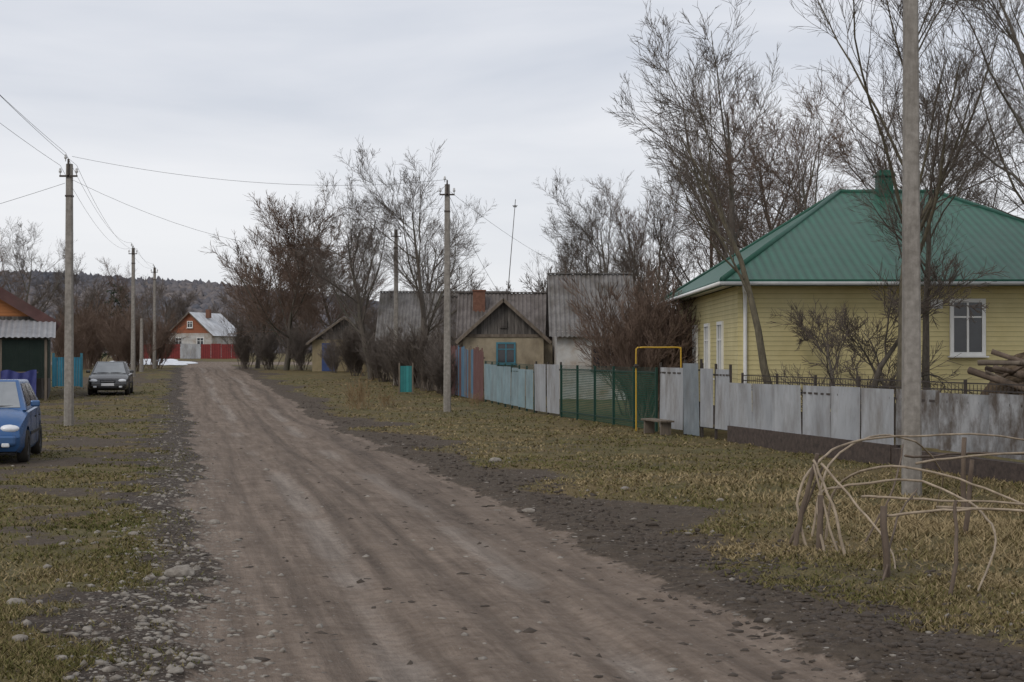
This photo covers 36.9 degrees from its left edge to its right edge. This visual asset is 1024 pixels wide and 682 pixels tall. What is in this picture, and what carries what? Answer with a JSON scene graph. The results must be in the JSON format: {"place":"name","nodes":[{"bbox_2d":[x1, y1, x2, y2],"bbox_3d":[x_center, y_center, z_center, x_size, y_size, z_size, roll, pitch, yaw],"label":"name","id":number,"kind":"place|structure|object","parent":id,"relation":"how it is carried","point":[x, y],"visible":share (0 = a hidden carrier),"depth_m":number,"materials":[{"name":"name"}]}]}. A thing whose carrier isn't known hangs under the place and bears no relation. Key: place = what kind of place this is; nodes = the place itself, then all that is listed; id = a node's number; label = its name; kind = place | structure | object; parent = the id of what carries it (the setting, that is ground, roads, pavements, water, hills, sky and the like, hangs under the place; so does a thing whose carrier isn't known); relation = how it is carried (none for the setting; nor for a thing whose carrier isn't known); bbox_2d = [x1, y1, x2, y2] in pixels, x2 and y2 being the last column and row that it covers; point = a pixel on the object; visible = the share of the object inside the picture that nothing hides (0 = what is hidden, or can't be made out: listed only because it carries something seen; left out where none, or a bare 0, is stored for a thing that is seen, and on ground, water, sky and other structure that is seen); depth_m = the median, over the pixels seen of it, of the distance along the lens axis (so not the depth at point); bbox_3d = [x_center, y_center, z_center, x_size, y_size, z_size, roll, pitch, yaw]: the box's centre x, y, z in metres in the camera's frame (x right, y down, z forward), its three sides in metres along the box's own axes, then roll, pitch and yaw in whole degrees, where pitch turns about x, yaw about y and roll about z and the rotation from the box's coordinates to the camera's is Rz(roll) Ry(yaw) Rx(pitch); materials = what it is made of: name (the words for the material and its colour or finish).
{"place":"outdoors","nodes":[
{"label":"outdoors","id":0,"kind":"place"},
{"bbox_2d":[0,287,60,400],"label":"wooden house","id":1,"kind":"structure","parent":0,"point":[27,331],"depth_m":60.33,"materials":[{"name":"green wood"}]},
{"bbox_2d":[375,291,509,379],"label":"long barn","id":2,"kind":"structure","parent":0,"point":[409,307],"depth_m":83.67,"materials":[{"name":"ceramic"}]},
{"bbox_2d":[437,295,461,344],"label":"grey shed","id":3,"kind":"structure","parent":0,"point":[452,309],"depth_m":77.22,"materials":[{"name":"wood"}]},
{"bbox_2d":[0,352,1023,681],"bbox_3d":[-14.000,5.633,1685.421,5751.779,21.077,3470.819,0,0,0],"label":"ground","id":4,"kind":"structure","parent":0,"point":[280,376],"depth_m":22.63,"materials":[{"name":"green plant"}]},
{"bbox_2d":[0,226,35,307],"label":"bare tree","id":5,"kind":"object","parent":4,"relation":"on","point":[21,288],"visible":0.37,"depth_m":128.54,"materials":[{"name":"brown plant"}]},
{"bbox_2d":[0,370,37,394],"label":"fence","id":6,"kind":"object","parent":4,"relation":"on","point":[30,376],"visible":0.38,"depth_m":58.09,"materials":[{"name":"blue plastic"}]},
{"bbox_2d":[0,379,41,461],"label":"parked car","id":7,"kind":"object","parent":4,"relation":"on","point":[20,427],"visible":1,"depth_m":28.36,"materials":[{"name":"blue paint"}]},
{"bbox_2d":[0,216,84,312],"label":"bare tree","id":8,"kind":"object","parent":4,"relation":"on","point":[37,301],"visible":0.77,"depth_m":119.28,"materials":[{"name":"brown plant"}]},
{"bbox_2d":[40,304,89,357],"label":"bush","id":9,"kind":"object","parent":4,"relation":"on","point":[58,346],"visible":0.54,"depth_m":100.05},
{"bbox_2d":[52,353,82,386],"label":"turquoise fence","id":10,"kind":"object","parent":4,"relation":"on","point":[57,371],"visible":0.63,"depth_m":73.98,"materials":[{"name":"blue paint"}]},
{"bbox_2d":[59,154,77,425],"bbox_3d":[-12.400,-1.394,42.991,0.550,7.665,0.245,0,0,0],"label":"utility pole","id":11,"kind":"object","parent":4,"relation":"on","point":[69,359],"visible":0.97,"depth_m":42.93,"materials":[{"name":"concrete"}]},
{"bbox_2d":[48,247,112,327],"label":"bare tree","id":12,"kind":"object","parent":4,"relation":"on","point":[82,286],"visible":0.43,"depth_m":124.56,"materials":[{"name":"brown plant"}]},
{"bbox_2d":[74,294,113,369],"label":"bush","id":13,"kind":"object","parent":4,"relation":"on","point":[91,337],"visible":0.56,"depth_m":111.72,"materials":[{"name":"plant"}]},
{"bbox_2d":[75,291,138,366],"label":"bush","id":14,"kind":"object","parent":4,"relation":"on","point":[101,315],"visible":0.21,"depth_m":121.31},
{"bbox_2d":[86,361,133,394],"bbox_3d":[-17.298,1.587,66.278,1.970,1.414,4.442,0,0,-11],"label":"parked car","id":15,"kind":"object","parent":4,"relation":"on","point":[111,375],"visible":1,"depth_m":64.80,"materials":[{"name":"paint"}]},
{"bbox_2d":[100,282,136,358],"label":"bare tree","id":16,"kind":"object","parent":4,"relation":"on","point":[114,301],"visible":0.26,"depth_m":140.04,"materials":[{"name":"brown plant"}]},
{"bbox_2d":[96,298,146,360],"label":"bush","id":17,"kind":"object","parent":4,"relation":"on","point":[110,350],"visible":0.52,"depth_m":107.79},
{"bbox_2d":[94,256,159,358],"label":"bare tree","id":18,"kind":"object","parent":4,"relation":"on","point":[122,302],"visible":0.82,"depth_m":132.08,"materials":[{"name":"brown plant"}]},
{"bbox_2d":[128,243,137,376],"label":"utility pole","id":19,"kind":"object","parent":4,"relation":"on","point":[133,253],"visible":0.98,"depth_m":89.93,"materials":[{"name":"concrete"}]},
{"bbox_2d":[99,308,175,371],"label":"bush","id":20,"kind":"object","parent":4,"relation":"on","point":[125,341],"visible":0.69,"depth_m":103.57,"materials":[{"name":"plant"}]},
{"bbox_2d":[118,275,173,335],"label":"bare tree","id":21,"kind":"object","parent":4,"relation":"on","point":[143,314],"visible":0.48,"depth_m":138.87,"materials":[{"name":"brown plant"}]},
{"bbox_2d":[118,303,188,368],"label":"bush","id":22,"kind":"object","parent":4,"relation":"on","point":[161,353],"visible":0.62,"depth_m":114.07,"materials":[{"name":"plant"}]},
{"bbox_2d":[151,264,157,368],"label":"utility pole","id":23,"kind":"object","parent":4,"relation":"on","point":[154,272],"visible":0.98,"depth_m":112.93,"materials":[{"name":"concrete"}]},
{"bbox_2d":[164,565,194,576],"bbox_3d":[-3.027,2.119,13.983,0.273,0.152,0.195,0,0,0],"label":"stone","id":24,"kind":"object","parent":4,"relation":"on","point":[181,570],"visible":0.75,"depth_m":13.92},
{"bbox_2d":[139,344,237,358],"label":"red fence","id":25,"kind":"object","parent":4,"relation":"on","point":[209,351],"visible":0.48,"depth_m":167.98,"materials":[{"name":"metal"}]},
{"bbox_2d":[165,309,236,356],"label":"brick house","id":26,"kind":"structure","parent":4,"relation":"on","point":[207,327],"depth_m":177.59,"materials":[{"name":"orange brick"}]},
{"bbox_2d":[218,312,259,368],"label":"bush","id":27,"kind":"object","parent":4,"relation":"on","point":[243,353],"visible":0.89,"depth_m":111.77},
{"bbox_2d":[210,225,330,367],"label":"bare tree","id":28,"kind":"object","parent":4,"relation":"on","point":[260,280],"visible":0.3,"depth_m":113.74,"materials":[{"name":"brown plant"}]},
{"bbox_2d":[243,322,301,369],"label":"bush","id":29,"kind":"object","parent":4,"relation":"on","point":[268,348],"visible":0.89,"depth_m":107.52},
{"bbox_2d":[198,186,386,370],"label":"bare tree","id":30,"kind":"object","parent":4,"relation":"on","point":[290,246],"visible":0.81,"depth_m":102.34,"materials":[{"name":"brown plant"}]},
{"bbox_2d":[276,316,315,370],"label":"bush","id":31,"kind":"object","parent":4,"relation":"on","point":[296,349],"visible":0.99,"depth_m":102.80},
{"bbox_2d":[267,223,389,349],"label":"bare tree","id":32,"kind":"object","parent":4,"relation":"on","point":[325,307],"visible":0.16,"depth_m":112.06,"materials":[{"name":"brown plant"}]},
{"bbox_2d":[317,334,343,372],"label":"bush","id":33,"kind":"object","parent":4,"relation":"on","point":[331,360],"visible":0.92,"depth_m":96.41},
{"bbox_2d":[306,316,370,371],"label":"house","id":34,"kind":"structure","parent":4,"relation":"on","point":[318,362],"depth_m":100.00,"materials":[{"name":"brown wood"}]},
{"bbox_2d":[284,169,410,379],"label":"bare tree","id":35,"kind":"object","parent":4,"relation":"on","point":[358,300],"visible":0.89,"depth_m":83.21,"materials":[{"name":"brown plant"}]},
{"bbox_2d":[324,311,371,375],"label":"bush","id":36,"kind":"object","parent":4,"relation":"on","point":[355,364],"visible":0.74,"depth_m":89.56,"materials":[{"name":"plant"}]},
{"bbox_2d":[340,370,378,409],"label":"dry shrub","id":37,"kind":"object","parent":4,"relation":"on","point":[361,398],"visible":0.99,"depth_m":52.50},
{"bbox_2d":[331,199,404,372],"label":"bare tree","id":38,"kind":"object","parent":4,"relation":"on","point":[372,260],"visible":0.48,"depth_m":96.00,"materials":[{"name":"brown plant"}]},
{"bbox_2d":[354,317,420,381],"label":"bush","id":39,"kind":"object","parent":4,"relation":"on","point":[374,361],"visible":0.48,"depth_m":79.52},
{"bbox_2d":[38,241,747,354],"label":"distant wood","id":40,"kind":"object","parent":4,"relation":"on","point":[178,310],"visible":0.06,"depth_m":246.33,"materials":[{"name":"plant"}]},
{"bbox_2d":[390,224,401,384],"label":"utility pole","id":41,"kind":"object","parent":4,"relation":"on","point":[396,300],"visible":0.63,"depth_m":75.43,"materials":[{"name":"concrete"}]},
{"bbox_2d":[369,324,430,385],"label":"bush","id":42,"kind":"object","parent":4,"relation":"on","point":[388,371],"visible":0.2,"depth_m":73.64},
{"bbox_2d":[399,363,412,393],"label":"turquoise gate","id":43,"kind":"structure","parent":4,"relation":"on","point":[405,378],"depth_m":64.47,"materials":[{"name":"paint"}]},
{"bbox_2d":[375,319,440,387],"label":"bush","id":44,"kind":"object","parent":4,"relation":"on","point":[392,365],"visible":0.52,"depth_m":70.23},
{"bbox_2d":[333,134,487,343],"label":"bare tree","id":45,"kind":"object","parent":4,"relation":"on","point":[420,295],"visible":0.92,"depth_m":72.80,"materials":[{"name":"brown plant"}]},
{"bbox_2d":[386,316,461,390],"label":"bush","id":46,"kind":"object","parent":4,"relation":"on","point":[425,378],"visible":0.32,"depth_m":67.49,"materials":[{"name":"plant"}]},
{"bbox_2d":[411,324,463,393],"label":"bush","id":47,"kind":"object","parent":4,"relation":"on","point":[440,356],"visible":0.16,"depth_m":65.03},
{"bbox_2d":[392,196,495,290],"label":"bare tree","id":48,"kind":"object","parent":4,"relation":"on","point":[439,248],"visible":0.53,"depth_m":89.58,"materials":[{"name":"brown plant"}]},
{"bbox_2d":[439,176,454,411],"bbox_3d":[-2.150,-1.538,50.992,0.550,7.865,0.245,0,0,0],"label":"utility pole","id":49,"kind":"object","parent":4,"relation":"on","point":[447,358],"visible":0.98,"depth_m":50.92,"materials":[{"name":"concrete"}]},
{"bbox_2d":[420,341,477,395],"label":"bush","id":50,"kind":"object","parent":4,"relation":"on","point":[438,371],"visible":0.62,"depth_m":62.31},
{"bbox_2d":[451,345,484,400],"bbox_3d":[-1.797,1.220,61.004,0.091,2.156,6.188,0,0,-14],"label":"plank fence","id":51,"kind":"object","parent":4,"relation":"on","point":[470,371],"visible":0.84,"depth_m":60.47,"materials":[{"name":"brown wood"}]},
{"bbox_2d":[455,298,551,396],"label":"house","id":52,"kind":"structure","parent":4,"relation":"on","point":[503,330],"depth_m":63.20,"materials":[{"name":"paint"}]},
{"bbox_2d":[495,342,516,364],"bbox_3d":[-0.250,0.518,63.123,0.900,0.938,0.150,0,0,0],"label":"window","id":53,"kind":"structure","parent":52,"relation":"in","point":[505,351],"depth_m":63.18,"materials":[{"name":"blue paint"}]},
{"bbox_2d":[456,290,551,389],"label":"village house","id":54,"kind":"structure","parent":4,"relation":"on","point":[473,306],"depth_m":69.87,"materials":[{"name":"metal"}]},
{"bbox_2d":[484,361,534,412],"bbox_3d":[-0.149,1.576,54.293,0.114,1.754,7.262,0,0,-14],"label":"ornamental sheet fence","id":55,"kind":"object","parent":4,"relation":"on","point":[505,385],"visible":0.98,"depth_m":53.97,"materials":[{"name":"metal"}]},
{"bbox_2d":[534,361,561,414],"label":"double gate","id":56,"kind":"structure","parent":4,"relation":"on","point":[552,406],"depth_m":49.00,"materials":[{"name":"metal"}]},
{"bbox_2d":[523,213,609,291],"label":"bare tree","id":57,"kind":"object","parent":4,"relation":"on","point":[565,266],"visible":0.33,"depth_m":107.69,"materials":[{"name":"brown plant"}]},
{"bbox_2d":[545,273,634,399],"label":"village house","id":58,"kind":"structure","parent":4,"relation":"on","point":[560,317],"depth_m":61.15,"materials":[{"name":"grey wood"}]},
{"bbox_2d":[532,168,661,298],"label":"bare tree","id":59,"kind":"object","parent":4,"relation":"on","point":[591,236],"visible":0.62,"depth_m":86.84,"materials":[{"name":"brown plant"}]},
{"bbox_2d":[559,205,646,272],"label":"bare tree","id":60,"kind":"object","parent":4,"relation":"on","point":[586,250],"visible":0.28,"depth_m":98.72,"materials":[{"name":"brown plant"}]},
{"bbox_2d":[192,400,1023,681],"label":"mud clods","id":61,"kind":"object","parent":4,"relation":"on","point":[930,647],"visible":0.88,"depth_m":12.02,"materials":[{"name":"soil"}]},
{"bbox_2d":[560,365,657,431],"bbox_3d":[2.586,1.549,43.159,0.060,1.700,8.920,0,0,-14],"label":"netting fence","id":62,"kind":"object","parent":4,"relation":"on","point":[589,394],"visible":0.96,"depth_m":42.85,"materials":[{"name":"metal"}]},
{"bbox_2d":[564,288,663,414],"bbox_3d":[3.726,0.325,49.089,3.055,4.230,4.240,0,-1,22],"label":"bush","id":63,"kind":"object","parent":4,"relation":"on","point":[581,344],"visible":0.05,"depth_m":48.44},
{"bbox_2d":[556,260,692,410],"bbox_3d":[4.334,-0.159,50.676,3.749,5.191,5.204,0,-1,41],"label":"bush","id":64,"kind":"object","parent":4,"relation":"on","point":[596,299],"visible":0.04,"depth_m":49.97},
{"bbox_2d":[565,282,700,420],"bbox_3d":[3.888,0.317,45.694,4.240,4.230,3.055,0,0,-9],"label":"bush","id":65,"kind":"object","parent":4,"relation":"on","point":[653,355],"visible":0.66,"depth_m":45.40,"materials":[{"name":"plant"}]},
{"bbox_2d":[564,257,704,415],"bbox_3d":[4.339,-0.092,46.968,3.610,4.999,5.011,0,-1,40],"label":"bush","id":66,"kind":"object","parent":4,"relation":"on","point":[661,311],"visible":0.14,"depth_m":46.30,"materials":[{"name":"plant"}]},
{"bbox_2d":[581,173,693,308],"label":"bare tree","id":67,"kind":"object","parent":4,"relation":"on","point":[637,237],"visible":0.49,"depth_m":90.00,"materials":[{"name":"brown plant"}]},
{"bbox_2d":[591,270,695,416],"bbox_3d":[3.995,0.085,46.941,3.333,4.614,4.625,0,-1,-22],"label":"bush","id":68,"kind":"object","parent":4,"relation":"on","point":[641,315],"visible":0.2,"depth_m":46.46,"materials":[{"name":"plant"}]},
{"bbox_2d":[585,159,704,309],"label":"bare tree","id":69,"kind":"object","parent":4,"relation":"on","point":[652,235],"visible":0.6,"depth_m":73.41,"materials":[{"name":"brown plant"}]},
{"bbox_2d":[641,418,673,434],"bbox_3d":[3.537,2.094,37.406,0.340,0.370,1.500,0,0,-14],"label":"bench","id":70,"kind":"object","parent":4,"relation":"on","point":[649,426],"visible":0.97,"depth_m":37.09,"materials":[{"name":"brown wood"}]},
{"bbox_2d":[634,347,681,430],"bbox_3d":[3.708,1.262,39.047,1.277,2.242,0.128,0,0,-10],"label":"gas pipe","id":71,"kind":"object","parent":4,"relation":"on","point":[636,365],"visible":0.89,"depth_m":38.98,"materials":[{"name":"metal"}]},
{"bbox_2d":[621,270,714,363],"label":"bush","id":72,"kind":"object","parent":4,"relation":"on","point":[674,307],"visible":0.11,"depth_m":45.97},
{"bbox_2d":[659,362,683,434],"bbox_3d":[3.938,1.431,37.872,0.085,1.798,1.750,0,0,-14],"label":"sheet metal fence","id":73,"kind":"object","parent":4,"relation":"on","point":[671,393],"visible":0.83,"depth_m":37.77,"materials":[{"name":"metal"}]},
{"bbox_2d":[683,359,702,436],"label":"entrance gate","id":74,"kind":"structure","parent":4,"relation":"on","point":[691,425],"depth_m":36.42,"materials":[{"name":"metal"}]},
{"bbox_2d":[629,36,771,383],"bbox_3d":[4.141,-2.409,36.531,3.392,9.467,4.886,0,-1,-18],"label":"bare tree","id":75,"kind":"object","parent":4,"relation":"on","point":[744,278],"visible":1,"depth_m":35.83,"materials":[{"name":"brown plant"}]},
{"bbox_2d":[627,117,784,290],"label":"bare tree","id":76,"kind":"object","parent":4,"relation":"on","point":[693,258],"visible":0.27,"depth_m":81.71,"materials":[{"name":"brown plant"}]},
{"bbox_2d":[640,109,786,276],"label":"bare tree","id":77,"kind":"object","parent":4,"relation":"on","point":[703,249],"visible":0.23,"depth_m":71.83,"materials":[{"name":"brown plant"}]},
{"bbox_2d":[700,363,731,438],"bbox_3d":[4.632,1.406,35.045,0.100,1.785,1.802,0,0,-14],"label":"sheet metal fence","id":78,"kind":"object","parent":4,"relation":"on","point":[723,378],"visible":0.95,"depth_m":34.99,"materials":[{"name":"metal"}]},
{"bbox_2d":[601,0,852,273],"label":"bare tree","id":79,"kind":"object","parent":4,"relation":"on","point":[732,219],"visible":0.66,"depth_m":62.09,"materials":[{"name":"brown plant"}]},
{"bbox_2d":[654,60,844,261],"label":"bare tree","id":80,"kind":"object","parent":4,"relation":"on","point":[744,241],"visible":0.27,"depth_m":69.18,"materials":[{"name":"brown plant"}]},
{"bbox_2d":[697,76,856,236],"bbox_3d":[11.186,-3.979,59.986,7.614,12.761,8.174,0,-1,38],"label":"bare tree","id":81,"kind":"object","parent":4,"relation":"on","point":[798,199],"visible":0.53,"depth_m":59.01,"materials":[{"name":"brown plant"}]},
{"bbox_2d":[727,383,899,463],"bbox_3d":[5.777,1.566,30.442,0.200,1.401,7.528,0,0,-14],"label":"sheet metal fence","id":82,"kind":"object","parent":4,"relation":"on","point":[766,415],"visible":0.98,"depth_m":29.88,"materials":[{"name":"metal"}]},
{"bbox_2d":[758,295,896,418],"bbox_3d":[7.351,0.594,35.313,4.077,3.399,2.274,0,-1,37],"label":"bare shrub","id":83,"kind":"object","parent":4,"relation":"on","point":[799,323],"visible":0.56,"depth_m":35.67,"materials":[{"name":"brown plant"}]},
{"bbox_2d":[661,170,1023,434],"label":"yellow house","id":84,"kind":"structure","parent":4,"relation":"on","point":[825,251],"depth_m":37.11,"materials":[{"name":"wood"}]},
{"bbox_2d":[704,323,709,368],"bbox_3d":[5.470,0.259,43.099,0.060,1.500,0.950,0,0,0],"label":"window","id":85,"kind":"structure","parent":84,"relation":"in","point":[706,326],"depth_m":43.05,"materials":[{"name":"clear glass"}]},
{"bbox_2d":[713,321,723,379],"bbox_3d":[5.425,0.256,40.399,0.150,1.538,1.050,0,0,0],"label":"window","id":86,"kind":"structure","parent":84,"relation":"in","point":[719,325],"depth_m":40.36,"materials":[{"name":"clear glass"}]},
{"bbox_2d":[948,299,988,356],"bbox_3d":[11.000,-0.312,37.029,0.960,1.418,0.150,0,0,0],"label":"window","id":87,"kind":"structure","parent":84,"relation":"in","point":[967,338],"depth_m":37.08,"materials":[{"name":"white glass"}]},
{"bbox_2d":[778,57,958,195],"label":"bare tree","id":88,"kind":"object","parent":4,"relation":"on","point":[840,141],"visible":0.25,"depth_m":74.09,"materials":[{"name":"brown plant"}]},
{"bbox_2d":[814,305,922,427],"bbox_3d":[8.298,0.709,34.621,2.155,3.220,3.862,0,-1,35],"label":"bare shrub","id":89,"kind":"object","parent":4,"relation":"on","point":[844,321],"visible":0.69,"depth_m":34.33,"materials":[{"name":"brown plant"}]},
{"bbox_2d":[741,373,1023,455],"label":"garden fence","id":90,"kind":"object","parent":4,"relation":"on","point":[964,383],"visible":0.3,"depth_m":29.38,"materials":[{"name":"metal"}]},
{"bbox_2d":[801,243,1009,427],"bbox_3d":[8.362,0.079,34.072,5.364,4.473,2.992,0,-1,-29],"label":"bare shrub","id":91,"kind":"object","parent":4,"relation":"on","point":[893,302],"visible":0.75,"depth_m":33.91,"materials":[{"name":"brown plant"}]},
{"bbox_2d":[789,433,1023,594],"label":"stick frame","id":92,"kind":"object","parent":4,"relation":"on","point":[883,515],"visible":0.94,"depth_m":15.16,"materials":[{"name":"brown wood"}]},
{"bbox_2d":[790,0,1023,443],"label":"bare tree","id":93,"kind":"object","parent":4,"relation":"on","point":[941,179],"visible":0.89,"depth_m":32.50,"materials":[{"name":"brown plant"}]},
{"bbox_2d":[901,0,921,497],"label":"utility pole","id":94,"kind":"object","parent":4,"relation":"on","point":[911,423],"visible":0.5,"depth_m":20.93,"materials":[{"name":"concrete"}]},
{"bbox_2d":[839,1,1022,389],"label":"bare tree","id":95,"kind":"object","parent":4,"relation":"on","point":[925,341],"visible":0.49,"depth_m":34.99,"materials":[{"name":"brown plant"}]},
{"bbox_2d":[851,52,1023,212],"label":"bare tree","id":96,"kind":"object","parent":4,"relation":"on","point":[977,187],"visible":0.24,"depth_m":66.01,"materials":[{"name":"brown plant"}]},
{"bbox_2d":[853,86,1021,214],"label":"bare tree","id":97,"kind":"object","parent":4,"relation":"on","point":[977,171],"visible":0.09,"depth_m":78.16,"materials":[{"name":"brown plant"}]},
{"bbox_2d":[860,0,1023,186],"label":"bare tree","id":98,"kind":"object","parent":4,"relation":"on","point":[1013,38],"visible":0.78,"depth_m":32.50,"materials":[{"name":"brown plant"}]},
{"bbox_2d":[891,389,1023,482],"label":"sheet metal fence","id":99,"kind":"object","parent":4,"relation":"on","point":[990,413],"visible":0.77,"depth_m":24.23,"materials":[{"name":"metal"}]},
{"bbox_2d":[899,0,1023,219],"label":"bare tree","id":100,"kind":"object","parent":4,"relation":"on","point":[1011,170],"visible":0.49,"depth_m":35.51,"materials":[{"name":"brown plant"}]},
{"bbox_2d":[967,349,1023,394],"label":"woodpile","id":101,"kind":"object","parent":4,"relation":"on","point":[988,374],"visible":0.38,"depth_m":32.70,"materials":[{"name":"brown wood"}]},
{"bbox_2d":[0,0,1023,308],"label":"sky","id":102,"kind":"structure","parent":0,"point":[266,92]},
{"bbox_2d":[3,400,1022,681],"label":"gravel","id":103,"kind":"structure","parent":0,"point":[161,638],"depth_m":11.78,"materials":[{"name":"gravel"}]},
{"bbox_2d":[113,362,971,681],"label":"road","id":104,"kind":"structure","parent":0,"point":[249,412],"depth_m":13.78,"materials":[{"name":"brown soil"}]},
{"bbox_3d":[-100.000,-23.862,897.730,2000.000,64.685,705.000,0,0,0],"label":"hill","id":105,"kind":"structure","parent":0,"visible":0},
{"bbox_2d":[0,269,378,352],"bbox_3d":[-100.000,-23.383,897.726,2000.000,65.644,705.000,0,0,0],"label":"hill","id":106,"kind":"structure","parent":105,"relation":"on","point":[207,291],"depth_m":803.64,"materials":[{"name":"plant"}]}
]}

